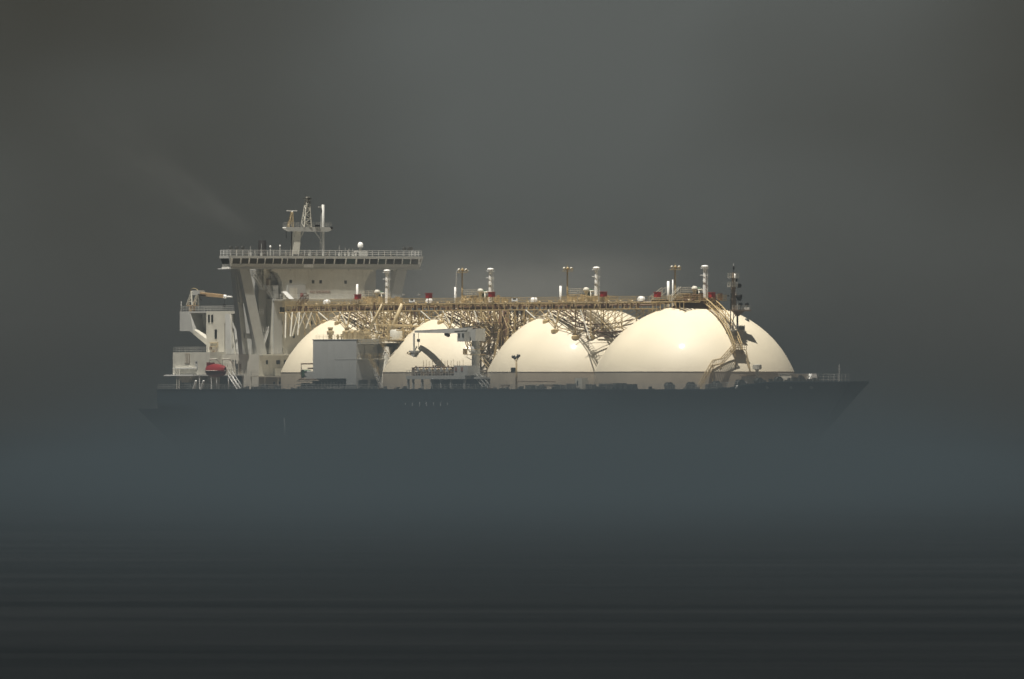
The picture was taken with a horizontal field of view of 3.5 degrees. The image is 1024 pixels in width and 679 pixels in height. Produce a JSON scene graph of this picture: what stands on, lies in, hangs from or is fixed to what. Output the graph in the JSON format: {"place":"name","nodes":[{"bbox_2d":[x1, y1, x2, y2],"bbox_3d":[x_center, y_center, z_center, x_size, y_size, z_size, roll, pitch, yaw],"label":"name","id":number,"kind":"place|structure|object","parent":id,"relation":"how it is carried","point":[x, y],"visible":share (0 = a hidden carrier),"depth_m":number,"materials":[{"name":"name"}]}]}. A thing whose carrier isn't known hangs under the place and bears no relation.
{"place":"outdoors","nodes":[
{"label":"outdoors","id":0,"kind":"place"},
{"bbox_2d":[0,404,1023,678],"bbox_3d":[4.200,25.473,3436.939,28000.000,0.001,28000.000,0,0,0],"label":"sea","id":1,"kind":"structure","parent":0,"point":[876,542],"depth_m":1460.19,"materials":[{"name":"liquid"}]},
{"bbox_2d":[138,193,868,464],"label":"gas tanker","id":2,"kind":"object","parent":1,"relation":"on","point":[327,357],"visible":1,"depth_m":3422.92,"materials":[{"name":"white paint"}]},
{"bbox_2d":[205,360,226,376],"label":"lifeboat","id":3,"kind":"object","parent":2,"relation":"hanging from","point":[212,369],"visible":1,"depth_m":3513.78,"materials":[{"name":"red paint"}]},
{"bbox_2d":[0,0,1023,403],"label":"sky","id":4,"kind":"structure","parent":0,"point":[857,166],"materials":[{"name":"grey"}]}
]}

